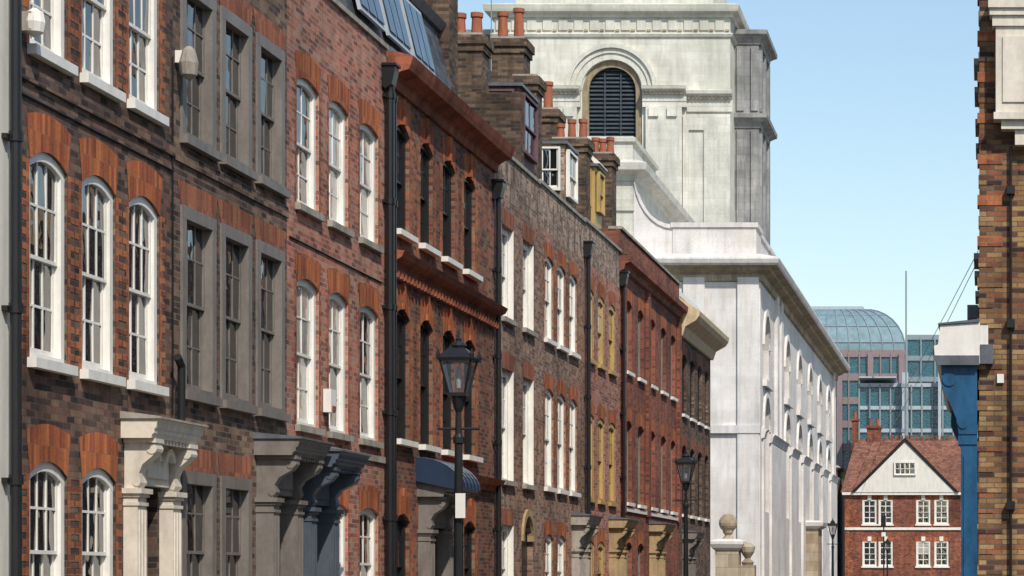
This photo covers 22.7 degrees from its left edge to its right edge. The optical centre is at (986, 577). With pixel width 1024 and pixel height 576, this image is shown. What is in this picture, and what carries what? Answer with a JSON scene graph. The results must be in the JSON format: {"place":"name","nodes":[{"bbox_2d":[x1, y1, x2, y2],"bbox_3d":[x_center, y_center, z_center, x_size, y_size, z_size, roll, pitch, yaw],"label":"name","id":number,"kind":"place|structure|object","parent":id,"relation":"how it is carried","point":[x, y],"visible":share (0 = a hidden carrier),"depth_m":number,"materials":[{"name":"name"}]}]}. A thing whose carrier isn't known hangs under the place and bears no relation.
{"place":"outdoors","nodes":[
{"label":"outdoors","id":0,"kind":"place"},
{"bbox_2d":[386,51,388,61],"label":"party walls","id":1,"kind":"structure","parent":0,"point":[387,56],"depth_m":41.21,"materials":[{"name":"brick"}]},
{"bbox_2d":[382,86,397,575],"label":"drainpipe","id":2,"kind":"object","parent":1,"relation":"attached to","point":[390,307],"visible":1,"depth_m":40.80,"materials":[{"name":"metal"}]},
{"bbox_3d":[-14.755,-9.195,45.650,8.890,2.450,8.860,0,0,0],"label":"roof","id":3,"kind":"object","parent":1,"relation":"on","visible":0},
{"bbox_2d":[338,0,450,88],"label":"mansard","id":4,"kind":"object","parent":3,"relation":"on","point":[441,73],"visible":0.09,"depth_m":48.80,"materials":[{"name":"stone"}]},
{"bbox_2d":[360,0,434,70],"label":"roof light glass","id":5,"kind":"object","parent":4,"relation":"attached to","point":[395,20],"visible":1,"depth_m":45.52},
{"bbox_2d":[600,229,678,285],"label":"party walls","id":6,"kind":"structure","parent":0,"point":[613,235],"depth_m":67.31,"materials":[{"name":"red brick"}]},
{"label":"roof","id":7,"kind":"object","parent":6,"relation":"on","visible":0},
{"bbox_2d":[591,153,619,228],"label":"chimney stack","id":8,"kind":"object","parent":7,"relation":"on","point":[610,162],"visible":0.32,"depth_m":72.00,"materials":[{"name":"brick"}]},
{"bbox_2d":[466,0,850,575],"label":"church","id":9,"kind":"structure","parent":0,"point":[672,97],"depth_m":150.47,"materials":[{"name":"stone"}]},
{"bbox_2d":[458,0,978,337],"label":"sky","id":10,"kind":"structure","parent":0,"point":[874,173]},
{"bbox_2d":[813,309,904,350],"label":"roof ribs","id":11,"kind":"object","parent":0,"point":[847,326],"visible":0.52,"depth_m":350.85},
{"bbox_2d":[814,310,904,349],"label":"curved glass roof","id":12,"kind":"structure","parent":11,"relation":"attached to","point":[865,335],"depth_m":350.50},
{"label":"ground","id":13,"kind":"structure","parent":0,"visible":0},
{"bbox_2d":[0,0,9,575],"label":"front wall","id":14,"kind":"structure","parent":13,"relation":"on","point":[4,286],"depth_m":25.08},
{"bbox_2d":[1,0,23,575],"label":"drainpipe","id":15,"kind":"object","parent":14,"relation":"attached to","point":[14,307],"visible":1,"depth_m":25.05,"materials":[{"name":"metal"}]},
{"bbox_2d":[22,0,172,575],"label":"front wall","id":16,"kind":"structure","parent":13,"relation":"on","point":[75,408],"depth_m":27.58,"materials":[{"name":"brick"}]},
{"bbox_2d":[29,0,156,575],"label":"window frames","id":17,"kind":"structure","parent":16,"relation":"attached to","point":[56,310],"depth_m":28.01,"materials":[{"name":"white paint"}]},
{"bbox_2d":[30,0,148,575],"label":"glazing","id":18,"kind":"structure","parent":17,"relation":"attached to","point":[47,323],"depth_m":27.72,"materials":[{"name":"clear glass"}]},
{"bbox_2d":[26,112,162,481],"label":"brick arches","id":19,"kind":"structure","parent":16,"relation":"attached to","point":[51,136],"depth_m":27.29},
{"bbox_2d":[27,43,168,395],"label":"sills","id":20,"kind":"structure","parent":16,"relation":"attached to","point":[60,64],"depth_m":27.43,"materials":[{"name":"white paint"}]},
{"bbox_2d":[22,56,173,414],"bbox_3d":[-9.985,-4.200,27.766,0.023,4.400,4.932,0,0,0],"label":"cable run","id":21,"kind":"object","parent":16,"relation":"attached to","point":[88,127],"visible":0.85,"depth_m":30.21,"materials":[{"name":"black paint"}]},
{"bbox_2d":[22,63,175,156],"bbox_3d":[-9.982,-5.255,27.760,0.035,0.150,5.020,0,0,0],"label":"string course","id":22,"kind":"object","parent":16,"relation":"attached to","point":[33,76],"visible":1,"depth_m":27.55,"materials":[{"name":"brick"}]},
{"bbox_2d":[43,0,158,575],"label":"reveals","id":23,"kind":"object","parent":16,"relation":"attached to","point":[151,508],"visible":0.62,"depth_m":28.28,"materials":[{"name":"paint"}]},
{"bbox_2d":[22,0,165,575],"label":"brick dressings","id":24,"kind":"structure","parent":23,"relation":"attached to","point":[70,316],"depth_m":27.14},
{"bbox_2d":[173,0,286,575],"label":"front wall","id":25,"kind":"structure","parent":13,"relation":"on","point":[229,431],"depth_m":32.45,"materials":[{"name":"brown brick"}]},
{"bbox_2d":[174,148,288,217],"bbox_3d":[-9.985,-5.225,32.740,0.030,0.150,4.900,0,0,0],"label":"string course","id":26,"kind":"object","parent":25,"relation":"attached to","point":[207,170],"visible":1,"depth_m":32.48,"materials":[{"name":"brown brick"}]},
{"bbox_2d":[178,0,285,478],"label":"brick arches","id":27,"kind":"structure","parent":25,"relation":"attached to","point":[205,203],"depth_m":32.78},
{"bbox_2d":[180,0,284,575],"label":"window frames","id":28,"kind":"structure","parent":25,"relation":"attached to","point":[207,109],"depth_m":32.48,"materials":[{"name":"beige paint"}]},
{"bbox_2d":[187,0,272,575],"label":"glazing","id":29,"kind":"structure","parent":28,"relation":"attached to","point":[199,509],"depth_m":32.87,"materials":[{"name":"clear glass"}]},
{"bbox_2d":[179,134,290,421],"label":"sills","id":30,"kind":"structure","parent":25,"relation":"attached to","point":[202,148],"depth_m":32.47,"materials":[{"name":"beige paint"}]},
{"bbox_2d":[287,0,385,575],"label":"front wall","id":31,"kind":"structure","parent":13,"relation":"on","point":[328,37],"depth_m":38.49,"materials":[{"name":"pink brick"}]},
{"bbox_2d":[297,78,374,575],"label":"window frames","id":32,"kind":"structure","parent":31,"relation":"in","point":[310,389],"depth_m":38.49,"materials":[{"name":"white paint"}]},
{"bbox_2d":[297,108,369,419],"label":"glazing","id":33,"kind":"structure","parent":32,"relation":"attached to","point":[306,350],"depth_m":38.12,"materials":[{"name":"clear glass"}]},
{"bbox_2d":[297,85,369,575],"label":"glazing","id":34,"kind":"structure","parent":32,"relation":"attached to","point":[303,168],"depth_m":39.75,"materials":[{"name":"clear glass"}]},
{"bbox_2d":[295,50,379,514],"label":"brick arches","id":35,"kind":"structure","parent":31,"relation":"attached to","point":[308,267],"depth_m":38.17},
{"bbox_2d":[295,202,383,448],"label":"sills","id":36,"kind":"structure","parent":31,"relation":"attached to","point":[332,224],"depth_m":37.65,"materials":[{"name":"stone"}]},
{"bbox_2d":[302,78,377,575],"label":"reveals","id":37,"kind":"object","parent":31,"relation":"attached to","point":[346,307],"visible":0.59,"depth_m":38.60,"materials":[{"name":"paint"}]},
{"bbox_2d":[294,78,379,575],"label":"brick dressings","id":38,"kind":"structure","parent":37,"relation":"attached to","point":[295,175],"depth_m":37.42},
{"bbox_2d":[394,90,494,575],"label":"front wall","id":39,"kind":"structure","parent":13,"relation":"on","point":[484,500],"depth_m":48.22,"materials":[{"name":"brick"}]},
{"bbox_2d":[399,124,474,575],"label":"reveals","id":40,"kind":"object","parent":39,"relation":"attached to","point":[407,345],"visible":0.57,"depth_m":44.50,"materials":[{"name":"paint"}]},
{"bbox_2d":[397,125,471,575],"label":"window frames","id":41,"kind":"structure","parent":40,"relation":"in","point":[423,325],"depth_m":44.41,"materials":[{"name":"black paint"}]},
{"bbox_2d":[397,135,467,575],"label":"glazing","id":42,"kind":"structure","parent":41,"relation":"attached to","point":[399,329],"depth_m":44.30,"materials":[{"name":"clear glass"}]},
{"bbox_2d":[397,98,476,527],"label":"brick arches","id":43,"kind":"structure","parent":39,"relation":"attached to","point":[422,121],"depth_m":44.44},
{"bbox_2d":[401,98,472,520],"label":"keystones","id":44,"kind":"object","parent":39,"relation":"attached to","point":[404,285],"visible":1,"depth_m":44.01,"materials":[{"name":"red brick"}]},
{"bbox_2d":[397,228,482,462],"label":"sills","id":45,"kind":"structure","parent":39,"relation":"attached to","point":[431,250],"depth_m":44.22,"materials":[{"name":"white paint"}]},
{"bbox_2d":[410,139,478,575],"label":"brick dressings","id":46,"kind":"structure","parent":39,"relation":"attached to","point":[417,325],"depth_m":44.70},
{"bbox_2d":[416,458,479,492],"bbox_3d":[-9.600,-1.830,43.950,0.800,0.580,1.600,0,0,0],"label":"curved hood","id":47,"kind":"object","parent":39,"relation":"attached to","point":[432,472],"visible":0.68,"depth_m":43.15,"materials":[{"name":"blue paint"}]},
{"bbox_2d":[397,269,498,328],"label":"dentils","id":48,"kind":"object","parent":39,"relation":"attached to","point":[423,287],"visible":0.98,"depth_m":45.06,"materials":[{"name":"ceramic"}]},
{"bbox_2d":[389,51,514,172],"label":"cornice","id":49,"kind":"structure","parent":39,"relation":"attached to","point":[425,90],"depth_m":44.79,"materials":[{"name":"brick"}]},
{"bbox_2d":[397,249,507,319],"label":"cornice","id":50,"kind":"structure","parent":39,"relation":"attached to","point":[411,265],"depth_m":44.94,"materials":[{"name":"brick"}]},
{"bbox_2d":[492,198,501,575],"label":"drainpipe","id":51,"kind":"object","parent":39,"relation":"attached to","point":[497,356],"visible":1,"depth_m":49.91,"materials":[{"name":"metal"}]},
{"bbox_2d":[495,197,538,575],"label":"front wall","id":52,"kind":"structure","parent":13,"relation":"on","point":[518,344],"depth_m":52.76,"materials":[{"name":"brick"}]},
{"bbox_2d":[495,160,538,223],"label":"parapet","id":53,"kind":"structure","parent":52,"relation":"on","point":[521,192],"depth_m":52.88,"materials":[{"name":"brick"}]},
{"bbox_2d":[501,206,533,525],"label":"brick arches","id":54,"kind":"structure","parent":52,"relation":"attached to","point":[507,358],"depth_m":51.84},
{"bbox_2d":[502,223,532,575],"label":"reveals","id":55,"kind":"object","parent":52,"relation":"attached to","point":[529,556],"visible":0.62,"depth_m":54.30,"materials":[{"name":"paint"}]},
{"bbox_2d":[502,227,527,575],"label":"window frames","id":56,"kind":"structure","parent":55,"relation":"attached to","point":[505,399],"depth_m":51.95,"materials":[{"name":"white paint"}]},
{"bbox_2d":[508,231,533,575],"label":"rendered reveals","id":57,"kind":"object","parent":55,"relation":"attached to","point":[511,384],"visible":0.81,"depth_m":52.03,"materials":[{"name":"white paint"}]},
{"bbox_2d":[539,225,583,575],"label":"front wall","id":58,"kind":"structure","parent":13,"relation":"on","point":[555,363],"depth_m":57.44,"materials":[{"name":"brick"}]},
{"bbox_2d":[544,242,577,539],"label":"brick arches","id":59,"kind":"structure","parent":58,"relation":"attached to","point":[549,380],"depth_m":57.67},
{"bbox_2d":[539,184,583,259],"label":"parapet","id":60,"kind":"structure","parent":58,"relation":"on","point":[560,221],"depth_m":57.85,"materials":[{"name":"brick"}]},
{"bbox_2d":[548,257,576,575],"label":"reveals","id":61,"kind":"object","parent":58,"relation":"attached to","point":[565,403],"visible":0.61,"depth_m":58.55,"materials":[{"name":"paint"}]},
{"bbox_2d":[545,257,575,575],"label":"window frames","id":62,"kind":"structure","parent":61,"relation":"attached to","point":[548,319],"depth_m":58.38,"materials":[{"name":"white paint"}]},
{"bbox_2d":[525,98,570,575],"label":"glazing","id":63,"kind":"structure","parent":62,"relation":"attached to","point":[529,142],"depth_m":57.98,"materials":[{"name":"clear glass"}]},
{"bbox_2d":[543,258,578,575],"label":"brick dressings","id":64,"kind":"structure","parent":61,"relation":"attached to","point":[556,405],"depth_m":57.28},
{"bbox_2d":[584,261,619,575],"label":"front wall","id":65,"kind":"structure","parent":13,"relation":"on","point":[605,390],"depth_m":64.69,"materials":[{"name":"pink brick"}]},
{"bbox_2d":[584,222,619,287],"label":"parapet","id":66,"kind":"structure","parent":65,"relation":"on","point":[605,260],"depth_m":64.52,"materials":[{"name":"brick"}]},
{"bbox_2d":[590,169,614,575],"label":"window frames","id":67,"kind":"structure","parent":65,"relation":"attached to","point":[599,175],"depth_m":64.47,"materials":[{"name":"paint"}]},
{"bbox_2d":[543,149,611,575],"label":"glazing","id":68,"kind":"structure","parent":67,"relation":"attached to","point":[553,165],"depth_m":63.72,"materials":[{"name":"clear glass"}]},
{"bbox_2d":[620,231,678,575],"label":"front wall","id":69,"kind":"structure","parent":13,"relation":"on","point":[663,409],"depth_m":74.24,"materials":[{"name":"red brick"}]},
{"bbox_2d":[627,301,674,575],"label":"reveals","id":70,"kind":"object","parent":69,"relation":"attached to","point":[641,428],"visible":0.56,"depth_m":71.90,"materials":[{"name":"red brick"}]},
{"bbox_2d":[626,305,671,575],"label":"window frames","id":71,"kind":"structure","parent":70,"relation":"in","point":[651,435],"depth_m":71.81,"materials":[{"name":"beige paint"}]},
{"bbox_2d":[621,285,681,522],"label":"brick pilaster","id":72,"kind":"object","parent":69,"relation":"attached to","point":[648,402],"visible":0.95,"depth_m":72.41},
{"bbox_2d":[620,252,687,318],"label":"brick cornice","id":73,"kind":"structure","parent":69,"relation":"attached to","point":[645,279],"depth_m":72.36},
{"bbox_2d":[679,338,709,575],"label":"front wall","id":74,"kind":"structure","parent":13,"relation":"on","point":[696,432],"depth_m":85.30,"materials":[{"name":"brown brick"}]},
{"bbox_2d":[683,355,707,518],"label":"reveals","id":75,"kind":"object","parent":74,"relation":"attached to","point":[706,424],"visible":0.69,"depth_m":86.60,"materials":[{"name":"brown brick"}]},
{"bbox_2d":[679,297,728,359],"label":"cream cornice","id":76,"kind":"structure","parent":74,"relation":"attached to","point":[702,333],"depth_m":83.40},
{"bbox_2d":[710,514,755,575],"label":"gate pier","id":77,"kind":"structure","parent":13,"relation":"on","point":[728,548],"depth_m":94.50,"materials":[{"name":"stone"}]},
{"bbox_2d":[836,340,955,475],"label":"curtain wall","id":78,"kind":"structure","parent":13,"relation":"on","point":[914,350],"depth_m":330.00,"materials":[{"name":"teal glass"}]},
{"bbox_2d":[845,495,960,575],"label":"front wall","id":79,"kind":"structure","parent":13,"relation":"on","point":[904,541],"depth_m":190.00,"materials":[{"name":"red brick"}]},
{"bbox_2d":[862,462,948,565],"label":"window frames","id":80,"kind":"structure","parent":79,"relation":"attached to","point":[917,542],"depth_m":190.03,"materials":[{"name":"white paint"}]},
{"bbox_2d":[865,463,945,563],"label":"glazing","id":81,"kind":"structure","parent":80,"relation":"attached to","point":[920,514],"depth_m":190.08,"materials":[{"name":"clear glass"}]},
{"bbox_2d":[845,495,960,575],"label":"quoins","id":82,"kind":"object","parent":13,"relation":"on","point":[848,549],"visible":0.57,"depth_m":189.97,"materials":[{"name":"red brick"}]},
{"bbox_2d":[842,492,960,494],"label":"eaves","id":83,"kind":"object","parent":82,"relation":"on","point":[901,493],"visible":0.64,"depth_m":189.70,"materials":[{"name":"white paint"}]},
{"bbox_2d":[856,442,953,491],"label":"gable","id":84,"kind":"structure","parent":83,"relation":"on","point":[884,478],"depth_m":189.64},
{"bbox_2d":[958,434,976,575],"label":"shop pilaster","id":85,"kind":"object","parent":13,"relation":"on","point":[967,443],"visible":0.46,"depth_m":35.97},
{"bbox_2d":[941,365,976,447],"bbox_3d":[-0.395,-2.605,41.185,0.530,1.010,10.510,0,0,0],"label":"shop console","id":86,"kind":"object","parent":85,"relation":"on","point":[959,384],"visible":0.76,"depth_m":35.95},
{"bbox_2d":[964,455,973,575],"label":"pilaster panel","id":87,"kind":"object","parent":85,"relation":"attached to","point":[968,515],"visible":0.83,"depth_m":35.95,"materials":[{"name":"blue paint"}]},
{"bbox_2d":[979,0,1023,575],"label":"front wall","id":88,"kind":"structure","parent":13,"relation":"on","point":[1002,142],"depth_m":36.00,"materials":[{"name":"brick"}]},
{"bbox_2d":[934,323,979,412],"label":"shop cornice","id":89,"kind":"structure","parent":88,"relation":"attached to","point":[959,339],"depth_m":35.85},
{"bbox_2d":[977,11,1002,574],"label":"quoins","id":90,"kind":"object","parent":88,"relation":"attached to","point":[989,528],"visible":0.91,"depth_m":35.99,"materials":[{"name":"brick"}]},
{"bbox_2d":[977,0,1002,249],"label":"quoins","id":91,"kind":"object","parent":88,"relation":"attached to","point":[988,158],"visible":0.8,"depth_m":35.99,"materials":[{"name":"orange brick"}]},
{"bbox_2d":[988,0,1023,146],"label":"oriel","id":92,"kind":"object","parent":88,"relation":"attached to","point":[1007,17],"visible":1,"depth_m":35.70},
{"bbox_2d":[1003,36,1023,101],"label":"oriel panel","id":93,"kind":"object","parent":92,"relation":"attached to","point":[1013,68],"visible":1,"depth_m":35.67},
{"bbox_2d":[1009,146,1011,575],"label":"conduit","id":94,"kind":"object","parent":88,"relation":"attached to","point":[1010,363],"visible":1,"depth_m":35.91,"materials":[{"name":"metal"}]},
{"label":"party walls","id":95,"kind":"object","parent":13,"relation":"on","visible":0},
{"bbox_2d":[489,38,546,178],"bbox_3d":[-11.625,-10.650,61.000,1.550,5.500,2.400,0,0,0],"label":"chimney stack","id":96,"kind":"object","parent":95,"relation":"on","point":[510,56],"visible":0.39,"depth_m":61.15,"materials":[{"name":"brick"}]},
{"bbox_2d":[583,254,591,575],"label":"drainpipe","id":97,"kind":"object","parent":95,"relation":"attached to","point":[588,398],"visible":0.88,"depth_m":61.20,"materials":[{"name":"metal"}]},
{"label":"party walls","id":98,"kind":"object","parent":13,"relation":"on","visible":0},
{"bbox_2d":[458,92,523,165],"bbox_3d":[-11.275,-9.500,54.950,1.850,2.600,0.400,0,0,0],"label":"party upstand","id":99,"kind":"object","parent":98,"relation":"on","point":[501,114],"visible":0.29,"depth_m":54.75,"materials":[{"name":"brick"}]},
{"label":"party walls","id":100,"kind":"object","parent":13,"relation":"on","visible":0},
{"bbox_2d":[542,109,594,220],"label":"chimney stack","id":101,"kind":"object","parent":100,"relation":"on","point":[583,147],"visible":0.29,"depth_m":66.23,"materials":[{"name":"brick"}]},
{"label":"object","id":102,"kind":"object","parent":13,"relation":"on","visible":0},
{"bbox_2d":[841,439,960,492],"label":"roof","id":103,"kind":"structure","parent":102,"relation":"on","point":[943,457],"depth_m":192.83,"materials":[{"name":"tile"}]},
{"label":"pavement","id":104,"kind":"structure","parent":0,"visible":0},
{"bbox_2d":[122,438,197,575],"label":"doorcase","id":105,"kind":"object","parent":104,"relation":"on","point":[135,504],"visible":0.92,"depth_m":29.12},
{"bbox_2d":[124,443,196,491],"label":"console brackets","id":106,"kind":"object","parent":105,"relation":"on","point":[139,458],"visible":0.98,"depth_m":28.59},
{"bbox_2d":[121,419,205,444],"bbox_3d":[-9.775,-1.730,29.300,0.450,0.220,1.700,0,0,0],"label":"hood","id":107,"kind":"object","parent":105,"relation":"on","point":[168,430],"visible":0.93,"depth_m":28.70,"materials":[{"name":"stone"}]},
{"bbox_2d":[255,455,323,575],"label":"doorcase","id":108,"kind":"object","parent":104,"relation":"on","point":[280,545],"visible":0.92,"depth_m":34.25,"materials":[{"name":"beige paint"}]},
{"bbox_2d":[256,459,322,499],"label":"console brackets","id":109,"kind":"object","parent":108,"relation":"on","point":[271,474],"visible":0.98,"depth_m":33.74,"materials":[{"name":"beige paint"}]},
{"bbox_2d":[254,439,331,459],"bbox_3d":[-9.675,-1.790,34.420,0.650,0.220,1.600,0,0,0],"label":"hood","id":110,"kind":"object","parent":108,"relation":"on","point":[304,448],"visible":0.93,"depth_m":33.62,"materials":[{"name":"beige paint"}]},
{"bbox_2d":[303,467,361,575],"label":"doorcase","id":111,"kind":"object","parent":104,"relation":"on","point":[321,541],"visible":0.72,"depth_m":36.70,"materials":[{"name":"paint"}]},
{"bbox_2d":[301,471,359,508],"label":"console brackets","id":112,"kind":"object","parent":111,"relation":"on","point":[337,482],"visible":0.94,"depth_m":35.67,"materials":[{"name":"paint"}]},
{"bbox_2d":[417,497,467,575],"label":"doorcase","id":113,"kind":"object","parent":104,"relation":"on","point":[426,554],"visible":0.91,"depth_m":44.10,"materials":[{"name":"beige paint"}]},
{"bbox_2d":[418,500,466,530],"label":"console brackets","id":114,"kind":"object","parent":113,"relation":"on","point":[429,511],"visible":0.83,"depth_m":43.37,"materials":[{"name":"beige paint"}]},
{"bbox_2d":[435,330,480,575],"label":"street lamp","id":115,"kind":"object","parent":104,"relation":"on","point":[457,351],"visible":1,"depth_m":34.94,"materials":[{"name":"metal"}]},
{"bbox_3d":[-14.755,-9.175,52.575,8.890,2.450,4.910,0,0,0],"label":"roof","id":116,"kind":"object","parent":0,"visible":0},
{"bbox_2d":[424,0,493,95],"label":"chimney stack","id":117,"kind":"object","parent":116,"relation":"on","point":[467,57],"visible":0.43,"depth_m":54.80,"materials":[{"name":"brick"}]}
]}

